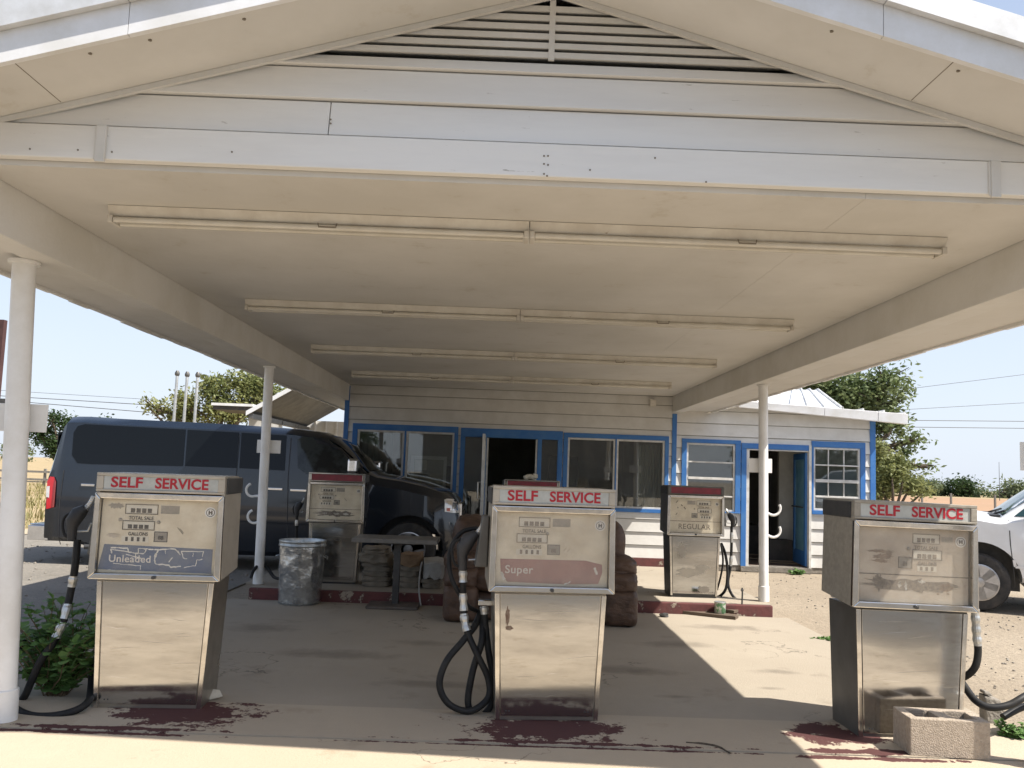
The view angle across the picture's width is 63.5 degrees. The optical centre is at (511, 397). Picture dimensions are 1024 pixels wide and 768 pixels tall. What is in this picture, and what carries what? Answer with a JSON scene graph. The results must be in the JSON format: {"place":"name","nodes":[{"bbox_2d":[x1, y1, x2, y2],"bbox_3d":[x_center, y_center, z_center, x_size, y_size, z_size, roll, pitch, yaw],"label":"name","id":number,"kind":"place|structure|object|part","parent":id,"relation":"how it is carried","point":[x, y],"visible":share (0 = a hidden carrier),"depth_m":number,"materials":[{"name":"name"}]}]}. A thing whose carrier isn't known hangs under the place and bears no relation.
{"place":"outdoors","nodes":[
{"label":"outdoors","id":0,"kind":"place"},
{"bbox_2d":[0,481,45,527],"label":"dry grass","id":1,"kind":"structure","parent":0,"point":[42,505],"depth_m":23.09,"materials":[{"name":"beige plant"}]},
{"bbox_2d":[0,457,53,528],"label":"dry field","id":2,"kind":"structure","parent":0,"point":[40,464],"depth_m":60.87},
{"bbox_2d":[0,320,7,402],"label":"sign pole","id":3,"kind":"object","parent":2,"relation":"on","point":[3,327],"visible":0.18,"depth_m":20.00,"materials":[{"name":"metal"}]},
{"bbox_2d":[0,469,49,485],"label":"rail fence","id":4,"kind":"object","parent":2,"relation":"on","point":[45,472],"visible":0.13,"depth_m":39.52,"materials":[{"name":"grey wood"}]},
{"bbox_2d":[29,409,114,459],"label":"dark tree","id":5,"kind":"object","parent":2,"relation":"on","point":[50,442],"visible":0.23,"depth_m":45.58,"materials":[{"name":"green plant"}]},
{"bbox_2d":[172,370,179,420],"bbox_3d":[-8.158,1.141,19.872,0.120,3.606,0.120,2,-5,-1],"label":"vent pipe","id":6,"kind":"object","parent":2,"relation":"on","point":[177,373],"visible":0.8,"depth_m":19.96,"materials":[{"name":"metal"}]},
{"bbox_2d":[182,371,189,421],"bbox_3d":[-7.917,1.157,19.874,0.120,3.590,0.120,2,-5,-1],"label":"vent pipe","id":7,"kind":"object","parent":2,"relation":"on","point":[187,374],"visible":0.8,"depth_m":19.96,"materials":[{"name":"metal"}]},
{"bbox_2d":[193,372,199,422],"bbox_3d":[-7.663,1.168,19.876,0.120,3.588,0.120,2,-5,-1],"label":"vent pipe","id":8,"kind":"object","parent":2,"relation":"on","point":[197,375],"visible":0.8,"depth_m":19.96,"materials":[{"name":"metal"}]},
{"bbox_2d":[133,368,286,424],"bbox_3d":[-11.521,1.340,32.077,6.191,5.322,2.856,2,-5,-1],"label":"broadleaf tree","id":9,"kind":"object","parent":2,"relation":"on","point":[248,388],"visible":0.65,"depth_m":31.81,"materials":[{"name":"green plant"}]},
{"bbox_2d":[211,388,343,437],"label":"shed","id":10,"kind":"structure","parent":2,"relation":"on","point":[292,409],"depth_m":22.27,"materials":[{"name":"metal"}]},
{"bbox_2d":[1,390,149,399],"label":"power line","id":11,"kind":"object","parent":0,"point":[82,395],"visible":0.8,"depth_m":44.88,"materials":[{"name":"grey metal"}]},
{"bbox_2d":[31,397,142,404],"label":"power line","id":12,"kind":"object","parent":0,"point":[88,401],"visible":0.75,"depth_m":44.85,"materials":[{"name":"grey metal"}]},
{"bbox_2d":[30,402,149,412],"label":"power line","id":13,"kind":"object","parent":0,"point":[89,407],"visible":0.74,"depth_m":44.83,"materials":[{"name":"grey metal"}]},
{"bbox_2d":[18,535,278,679],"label":"parking lot","id":14,"kind":"structure","parent":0,"point":[56,575],"depth_m":9.95,"materials":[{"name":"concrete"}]},
{"bbox_2d":[27,417,464,571],"bbox_3d":[-3.567,1.375,11.908,5.836,2.001,2.351,2,-5,-1],"label":"van","id":15,"kind":"object","parent":14,"relation":"on","point":[88,448],"visible":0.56,"depth_m":11.06,"materials":[{"name":"paint"}]},
{"bbox_3d":[-6.173,0.727,11.556,0.012,0.460,0.650,2,-5,-1],"label":"rear window","id":16,"kind":"part","parent":15,"relation":"part of","materials":[{"name":"black glass"}]},
{"bbox_3d":[-5.139,0.641,11.100,1.522,0.532,0.104,2,-5,-1],"label":"side window","id":17,"kind":"part","parent":15,"relation":"part of","materials":[{"name":"black glass"}]},
{"bbox_3d":[-4.025,0.686,11.112,0.725,0.490,0.098,2,-5,-1],"label":"side window","id":18,"kind":"part","parent":15,"relation":"part of","materials":[{"name":"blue glass"}]},
{"bbox_3d":[-3.344,0.723,11.118,0.636,0.487,0.100,2,-5,-1],"label":"side window","id":19,"kind":"part","parent":15,"relation":"part of","materials":[{"name":"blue glass"}]},
{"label":"side window","id":20,"kind":"part","parent":15,"relation":"part of","materials":[{"name":"black glass"}]},
{"bbox_2d":[246,561,727,588],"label":"concrete walk","id":21,"kind":"structure","parent":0,"point":[650,576],"depth_m":11.58,"materials":[{"name":"beige concrete"}]},
{"bbox_2d":[18,599,997,727],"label":"concrete drive","id":22,"kind":"structure","parent":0,"point":[653,664],"depth_m":6.14,"materials":[{"name":"beige concrete"}]},
{"bbox_2d":[18,591,95,696],"bbox_3d":[-2.685,1.463,4.946,0.762,0.605,0.859,5,-6,-32],"label":"weed","id":23,"kind":"object","parent":22,"relation":"on","point":[65,670],"visible":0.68,"depth_m":4.86,"materials":[{"name":"green plant"}]},
{"bbox_2d":[276,538,327,605],"bbox_3d":[-2.169,1.786,8.518,0.478,0.641,0.478,-2,-7,40],"label":"trash can","id":24,"kind":"object","parent":22,"relation":"on","point":[301,564],"visible":1,"depth_m":8.33,"materials":[{"name":"metal"}]},
{"bbox_2d":[351,534,439,610],"bbox_3d":[-1.199,1.794,8.539,0.860,0.700,0.520,2,-5,-2],"label":"table","id":25,"kind":"object","parent":22,"relation":"on","point":[397,541],"visible":0.89,"depth_m":8.46,"materials":[{"name":"metal"}]},
{"bbox_2d":[418,562,422,605],"bbox_3d":[-0.964,1.950,8.695,0.041,0.419,0.314,3,-5,-7],"label":"cord","id":26,"kind":"object","parent":25,"relation":"hanging from","point":[419,584],"visible":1,"depth_m":8.63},
{"bbox_2d":[442,514,637,626],"bbox_3d":[0.269,1.679,8.201,1.889,0.985,0.940,2,-5,-2],"label":"sofa","id":27,"kind":"object","parent":22,"relation":"on","point":[621,609],"visible":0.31,"depth_m":7.77,"materials":[{"name":"leather"}]},
{"bbox_2d":[659,613,668,616],"bbox_3d":[1.545,2.217,8.436,0.104,0.047,0.074,2,-5,-1],"label":"tin can","id":28,"kind":"object","parent":22,"relation":"on","point":[663,614],"visible":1,"depth_m":8.41,"materials":[{"name":"metal"}]},
{"bbox_2d":[683,611,738,619],"bbox_3d":[2.034,2.251,8.612,0.605,0.035,0.150,-1,-6,27],"label":"plank","id":29,"kind":"object","parent":22,"relation":"on","point":[716,615],"visible":0.76,"depth_m":8.54,"materials":[{"name":"brown wood"}]},
{"bbox_2d":[714,601,725,613],"bbox_3d":[2.157,2.175,8.588,0.122,0.117,0.122,2,-5,-1],"label":"tin can","id":30,"kind":"object","parent":29,"relation":"on","point":[719,607],"visible":1,"depth_m":8.54,"materials":[{"name":"metal"}]},
{"bbox_2d":[810,636,829,640],"bbox_3d":[2.811,2.188,7.531,0.206,0.075,0.164,2,-5,-1],"label":"grass tuft","id":31,"kind":"object","parent":22,"relation":"on","point":[827,638],"visible":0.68,"depth_m":7.54,"materials":[{"name":"green plant"}]},
{"bbox_2d":[979,689,1001,724],"bbox_3d":[2.920,1.886,5.053,0.113,0.197,0.089,2,-5,-1],"label":"concrete stub","id":32,"kind":"object","parent":22,"relation":"on","point":[985,696],"visible":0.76,"depth_m":5.02,"materials":[{"name":"beige concrete"}]},
{"bbox_2d":[250,574,770,604],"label":"island pavement","id":33,"kind":"structure","parent":0,"point":[649,593],"depth_m":8.97,"materials":[{"name":"concrete"}]},
{"bbox_2d":[292,472,369,583],"bbox_3d":[-2.071,1.467,9.320,0.827,1.238,0.400,2,-5,-4],"label":"fuel pump","id":34,"kind":"object","parent":33,"relation":"on","point":[335,507],"visible":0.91,"depth_m":9.19,"materials":[{"name":"metal"}]},
{"bbox_2d":[362,578,392,586],"bbox_3d":[-1.492,2.046,9.204,0.316,0.066,0.411,2,-5,-1],"label":"folded sack","id":35,"kind":"object","parent":33,"relation":"on","point":[378,583],"visible":0.7,"depth_m":9.01,"materials":[{"name":"grey fabric"}]},
{"bbox_2d":[362,573,391,581],"bbox_3d":[-1.498,1.991,9.207,0.314,0.066,0.410,3,-5,-3],"label":"folded sack","id":36,"kind":"object","parent":35,"relation":"on","point":[375,578],"visible":0.71,"depth_m":9.01,"materials":[{"name":"grey fabric"}]},
{"bbox_2d":[362,569,391,575],"bbox_3d":[-1.500,1.938,9.212,0.303,0.059,0.411,3,-5,-2],"label":"folded sack","id":37,"kind":"object","parent":36,"relation":"on","point":[369,573],"visible":0.62,"depth_m":9.02,"materials":[{"name":"grey fabric"}]},
{"bbox_2d":[364,565,392,571],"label":"folded sack","id":38,"kind":"object","parent":37,"relation":"on","point":[382,569],"visible":0.59,"depth_m":9.02,"materials":[{"name":"grey fabric"}]},
{"bbox_2d":[361,559,393,566],"bbox_3d":[-1.494,1.838,9.221,0.319,0.058,0.409,1,-5,2],"label":"folded sack","id":39,"kind":"object","parent":38,"relation":"on","point":[368,564],"visible":0.64,"depth_m":9.03,"materials":[{"name":"grey fabric"}]},
{"bbox_2d":[358,552,393,563],"bbox_3d":[-1.506,1.762,9.178,0.352,0.119,0.445,1,-5,4],"label":"folded sack","id":40,"kind":"object","parent":39,"relation":"on","point":[375,558],"visible":0.89,"depth_m":8.99,"materials":[{"name":"grey fabric"}]},
{"bbox_2d":[362,545,390,553],"bbox_3d":[-1.501,1.698,9.210,0.295,0.113,0.445,2,-5,0],"label":"folded sack","id":41,"kind":"object","parent":40,"relation":"on","point":[378,549],"visible":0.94,"depth_m":9.03,"materials":[{"name":"grey fabric"}]},
{"bbox_2d":[399,582,421,587],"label":"folded sack","id":42,"kind":"object","parent":33,"relation":"on","point":[408,585],"visible":0.4,"depth_m":9.01,"materials":[{"name":"grey fabric"}]},
{"bbox_2d":[400,574,422,582],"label":"folded sack","id":43,"kind":"object","parent":42,"relation":"on","point":[409,579],"visible":0.49,"depth_m":9.02,"materials":[{"name":"grey fabric"}]},
{"bbox_2d":[400,570,422,576],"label":"folded sack","id":44,"kind":"object","parent":43,"relation":"on","point":[408,574],"visible":0.47,"depth_m":9.02,"materials":[{"name":"grey fabric"}]},
{"bbox_2d":[400,563,422,571],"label":"folded sack","id":45,"kind":"object","parent":44,"relation":"on","point":[413,569],"visible":0.52,"depth_m":9.03,"materials":[{"name":"grey fabric"}]},
{"bbox_2d":[400,551,423,567],"bbox_3d":[-1.120,1.791,9.201,0.233,0.154,0.418,2,-5,4],"label":"folded sack","id":46,"kind":"object","parent":45,"relation":"on","point":[410,559],"visible":0.81,"depth_m":9.01,"materials":[{"name":"brown fabric"}]},
{"bbox_2d":[422,583,441,588],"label":"folded sack","id":47,"kind":"object","parent":33,"relation":"on","point":[432,586],"visible":0.66,"depth_m":9.01,"materials":[{"name":"grey fabric"}]},
{"bbox_2d":[421,577,442,583],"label":"folded sack","id":48,"kind":"object","parent":47,"relation":"on","point":[432,581],"visible":0.56,"depth_m":9.02,"materials":[{"name":"grey fabric"}]},
{"bbox_2d":[423,556,444,579],"bbox_3d":[-0.864,1.901,9.177,0.234,0.240,0.419,2,-5,-5],"label":"folded sack","id":49,"kind":"object","parent":48,"relation":"on","point":[434,567],"visible":0.88,"depth_m":8.98,"materials":[{"name":"grey fabric"}]},
{"bbox_2d":[503,479,559,486],"bbox_3d":[0.166,1.542,9.372,0.699,1.215,0.400,2,-5,-3],"label":"fuel pump","id":50,"kind":"object","parent":33,"relation":"on","point":[531,482],"visible":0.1,"depth_m":9.25,"materials":[{"name":"metal"}]},
{"bbox_2d":[660,485,757,597],"bbox_3d":[2.231,1.627,9.258,1.089,1.260,0.400,2,-5,-2],"label":"fuel pump","id":51,"kind":"object","parent":33,"relation":"on","point":[693,521],"visible":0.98,"depth_m":9.11,"materials":[{"name":"metal"}]},
{"bbox_2d":[726,609,737,612],"bbox_3d":[2.110,2.240,8.834,0.611,0.030,0.100,-3,-7,42],"label":"plank","id":52,"kind":"object","parent":33,"relation":"on","point":[731,611],"visible":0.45,"depth_m":8.63,"materials":[{"name":"brown wood"}]},
{"bbox_2d":[0,695,1023,761],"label":"pump island","id":53,"kind":"structure","parent":0,"point":[481,727],"depth_m":4.52,"materials":[{"name":"grey concrete"}]},
{"bbox_2d":[18,472,242,716],"bbox_3d":[-2.314,1.141,4.827,1.258,1.403,0.574,3,-5,-5],"label":"fuel pump","id":54,"kind":"object","parent":53,"relation":"on","point":[162,552],"visible":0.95,"depth_m":4.74,"materials":[{"name":"metal"}]},
{"bbox_2d":[209,689,222,699],"bbox_3d":[-1.789,1.766,4.926,0.130,0.038,0.081,4,3,-18],"label":"paper scrap","id":55,"kind":"object","parent":53,"relation":"on","point":[215,693],"visible":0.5,"depth_m":4.93,"materials":[{"name":"white paper"}]},
{"bbox_2d":[0,0,1023,723],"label":"canopy","id":56,"kind":"object","parent":53,"relation":"on","point":[872,116],"visible":0.91,"depth_m":3.91,"materials":[{"name":"paint"}]},
{"bbox_2d":[249,562,278,579],"bbox_3d":[-2.612,1.859,8.887,0.343,0.173,0.237,2,-5,-1],"label":"hose loop","id":57,"kind":"object","parent":56,"relation":"attached to","point":[268,569],"visible":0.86,"depth_m":8.84,"materials":[{"name":"rubber"}]},
{"bbox_2d":[351,370,671,389],"bbox_3d":[-0.004,-0.244,11.524,4.445,0.091,0.122,2,-5,-1],"label":"strip light","id":58,"kind":"object","parent":56,"relation":"attached to","point":[513,379],"visible":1,"depth_m":11.48,"materials":[{"name":"white glass"}]},
{"bbox_2d":[311,344,716,368],"bbox_3d":[0.026,-0.454,9.213,4.501,0.091,0.122,2,-5,-1],"label":"strip light","id":59,"kind":"object","parent":56,"relation":"attached to","point":[508,356],"visible":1,"depth_m":9.17,"materials":[{"name":"white glass"}]},
{"bbox_2d":[244,299,793,332],"bbox_3d":[0.067,-0.672,6.817,4.494,0.091,0.122,2,-5,-1],"label":"strip light","id":60,"kind":"object","parent":56,"relation":"attached to","point":[511,315],"visible":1,"depth_m":6.77,"materials":[{"name":"white glass"}]},
{"bbox_2d":[107,205,947,259],"bbox_3d":[0.093,-0.887,4.457,4.470,0.091,0.122,2,-5,-1],"label":"strip light","id":61,"kind":"object","parent":56,"relation":"attached to","point":[120,216],"visible":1,"depth_m":4.41,"materials":[{"name":"white glass"}]},
{"bbox_2d":[436,485,615,720],"bbox_3d":[0.072,1.218,4.919,1.003,1.377,0.442,2,-5,-5],"label":"fuel pump","id":62,"kind":"object","parent":53,"relation":"on","point":[545,556],"visible":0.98,"depth_m":4.78,"materials":[{"name":"metal"}]},
{"bbox_2d":[686,742,730,753],"bbox_3d":[1.044,1.838,4.362,0.253,0.012,0.065,-2,-7,38],"label":"twig","id":63,"kind":"object","parent":53,"relation":"on","point":[714,745],"visible":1,"depth_m":4.38,"materials":[{"name":"brown plant"}]},
{"bbox_2d":[821,498,1023,736],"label":"fuel pump","id":64,"kind":"object","parent":53,"relation":"on","point":[900,581],"visible":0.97,"depth_m":4.71,"materials":[{"name":"metal"}]},
{"bbox_2d":[893,706,990,759],"bbox_3d":[2.300,1.799,4.446,0.410,0.195,0.230,2,-5,3],"label":"concrete block","id":65,"kind":"object","parent":53,"relation":"on","point":[947,733],"depth_m":4.34,"materials":[{"name":"beige concrete"}]},
{"bbox_2d":[993,718,1023,738],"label":"weed","id":66,"kind":"object","parent":53,"relation":"on","point":[1011,731],"visible":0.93,"depth_m":4.74,"materials":[{"name":"green plant"}]},
{"bbox_2d":[0,728,1023,767],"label":"apron","id":67,"kind":"object","parent":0,"point":[29,748],"depth_m":4.10,"materials":[{"name":"beige concrete"}]},
{"bbox_2d":[0,456,1023,728],"bbox_3d":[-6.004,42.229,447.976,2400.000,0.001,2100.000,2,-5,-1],"label":"ground","id":68,"kind":"structure","parent":0,"point":[998,648],"depth_m":8.93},
{"bbox_2d":[248,587,772,616],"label":"kerb","id":69,"kind":"structure","parent":68,"relation":"on","point":[430,599],"depth_m":8.64,"materials":[{"name":"concrete"}]},
{"bbox_2d":[741,588,743,603],"bbox_3d":[2.421,2.087,8.714,0.024,0.171,0.024,2,-5,-1],"label":"pipe stub","id":70,"kind":"object","parent":69,"relation":"on","point":[742,589],"visible":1,"depth_m":8.71,"materials":[{"name":"metal"}]},
{"bbox_2d":[0,441,1021,494],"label":"wood","id":71,"kind":"object","parent":68,"relation":"on","point":[32,453],"visible":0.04,"depth_m":197.38,"materials":[{"name":"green plant"}]},
{"bbox_2d":[343,384,907,573],"bbox_3d":[1.733,1.334,16.019,9.007,3.228,6.900,2,-5,-1],"label":"service station","id":72,"kind":"object","parent":68,"relation":"on","point":[470,446],"visible":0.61,"depth_m":13.44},
{"bbox_2d":[352,423,458,491],"bbox_3d":[-1.738,1.122,13.330,1.703,1.362,0.102,2,-5,-1],"label":"window","id":73,"kind":"structure","parent":72,"relation":"in","point":[357,427],"depth_m":13.35,"materials":[{"name":"blue paint"}]},
{"bbox_2d":[477,434,485,515],"bbox_3d":[-0.491,1.491,12.888,0.097,1.825,0.750,2,-5,-1],"label":"door","id":74,"kind":"structure","parent":72,"relation":"in","point":[482,481],"depth_m":12.56,"materials":[{"name":"metal"}]},
{"bbox_2d":[562,433,668,512],"bbox_3d":[1.668,1.215,13.366,1.705,1.238,0.104,2,-5,-1],"label":"window","id":75,"kind":"structure","parent":72,"relation":"in","point":[615,438],"depth_m":13.37,"materials":[{"name":"blue paint"}]},
{"bbox_2d":[681,438,740,513],"bbox_3d":[3.209,1.265,13.383,0.956,1.175,0.103,2,-5,-1],"label":"window","id":76,"kind":"structure","parent":72,"relation":"in","point":[736,444],"depth_m":13.37,"materials":[{"name":"blue paint"}]},
{"bbox_2d":[791,453,806,566],"bbox_3d":[4.784,1.846,13.813,0.084,1.825,0.860,1,-5,6],"label":"wing door","id":77,"kind":"structure","parent":72,"relation":"in","point":[799,505],"depth_m":13.78,"materials":[{"name":"blue paint"}]},
{"bbox_2d":[811,441,865,514],"bbox_3d":[5.276,1.308,13.407,0.872,1.177,0.101,2,-5,-1],"label":"window","id":78,"kind":"structure","parent":72,"relation":"in","point":[860,481],"depth_m":13.40,"materials":[{"name":"blue paint"}]},
{"bbox_2d":[788,568,805,574],"bbox_3d":[4.483,2.744,13.078,0.276,0.113,0.187,3,-5,-12],"label":"grass tuft","id":79,"kind":"object","parent":68,"relation":"on","point":[797,571],"visible":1,"depth_m":13.04,"materials":[{"name":"green plant"}]},
{"bbox_2d":[802,359,946,485],"bbox_3d":[9.205,0.895,23.369,5.751,6.080,2.874,2,-5,-1],"label":"broadleaf tree","id":80,"kind":"object","parent":68,"relation":"on","point":[854,391],"visible":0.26,"depth_m":22.84,"materials":[{"name":"green plant"}]},
{"bbox_2d":[876,437,938,501],"bbox_3d":[9.597,2.349,20.668,1.952,2.735,1.394,2,-5,-1],"label":"broadleaf tree","id":81,"kind":"object","parent":68,"relation":"on","point":[896,469],"visible":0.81,"depth_m":20.42,"materials":[{"name":"green plant"}]},
{"bbox_2d":[976,490,1023,610],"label":"pickup truck","id":82,"kind":"object","parent":68,"relation":"on","point":[1001,551],"visible":0.47,"depth_m":9.78,"materials":[{"name":"metal"}]},
{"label":"side window","id":83,"kind":"part","parent":82,"relation":"part of","materials":[{"name":"teal glass"}]},
{"bbox_2d":[0,0,1023,490],"label":"sky","id":84,"kind":"structure","parent":0,"point":[78,351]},
{"bbox_2d":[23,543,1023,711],"bbox_3d":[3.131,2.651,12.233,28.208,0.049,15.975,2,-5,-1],"label":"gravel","id":85,"kind":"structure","parent":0,"point":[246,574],"depth_m":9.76,"materials":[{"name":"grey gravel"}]},
{"bbox_2d":[524,473,537,479],"bbox_3d":[0.214,0.902,9.446,0.163,0.076,0.070,2,-5,-1],"label":"rag","id":86,"kind":"object","parent":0,"point":[530,476],"visible":1,"depth_m":9.43,"materials":[{"name":"fabric"}]},
{"bbox_2d":[883,496,1006,510],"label":"red field","id":87,"kind":"structure","parent":0,"point":[984,504],"depth_m":97.41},
{"bbox_2d":[897,492,1007,499],"bbox_3d":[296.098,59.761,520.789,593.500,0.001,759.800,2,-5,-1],"label":"field","id":88,"kind":"structure","parent":0,"point":[986,497],"depth_m":152.16,"materials":[{"name":"soil"}]},
{"bbox_2d":[902,473,943,495],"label":"mesquite tree","id":89,"kind":"object","parent":88,"relation":"on","point":[935,486],"visible":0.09,"depth_m":153.45,"materials":[{"name":"green plant"}]},
{"bbox_2d":[926,476,951,495],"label":"mesquite tree","id":90,"kind":"object","parent":88,"relation":"on","point":[944,489],"visible":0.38,"depth_m":162.25,"materials":[{"name":"green plant"}]},
{"bbox_2d":[940,472,989,497],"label":"mesquite tree","id":91,"kind":"object","parent":88,"relation":"on","point":[964,487],"visible":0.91,"depth_m":159.67,"materials":[{"name":"green plant"}]},
{"bbox_2d":[984,478,1023,498],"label":"mesquite tree","id":92,"kind":"object","parent":88,"relation":"on","point":[1005,492],"visible":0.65,"depth_m":162.62,"materials":[{"name":"green plant"}]},
{"bbox_2d":[887,374,1023,391],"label":"power line","id":93,"kind":"object","parent":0,"point":[966,381],"visible":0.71,"depth_m":40.53,"materials":[{"name":"grey metal"}]},
{"bbox_2d":[905,403,1014,409],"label":"power line","id":94,"kind":"object","parent":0,"point":[962,406],"visible":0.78,"depth_m":40.41,"materials":[{"name":"grey metal"}]},
{"bbox_2d":[909,420,1023,421],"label":"power line","id":95,"kind":"object","parent":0,"point":[955,420],"visible":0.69,"depth_m":40.34,"materials":[{"name":"grey metal"}]},
{"bbox_2d":[923,427,1023,428],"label":"power line","id":96,"kind":"object","parent":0,"point":[961,427],"visible":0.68,"depth_m":40.31,"materials":[{"name":"grey metal"}]}
]}

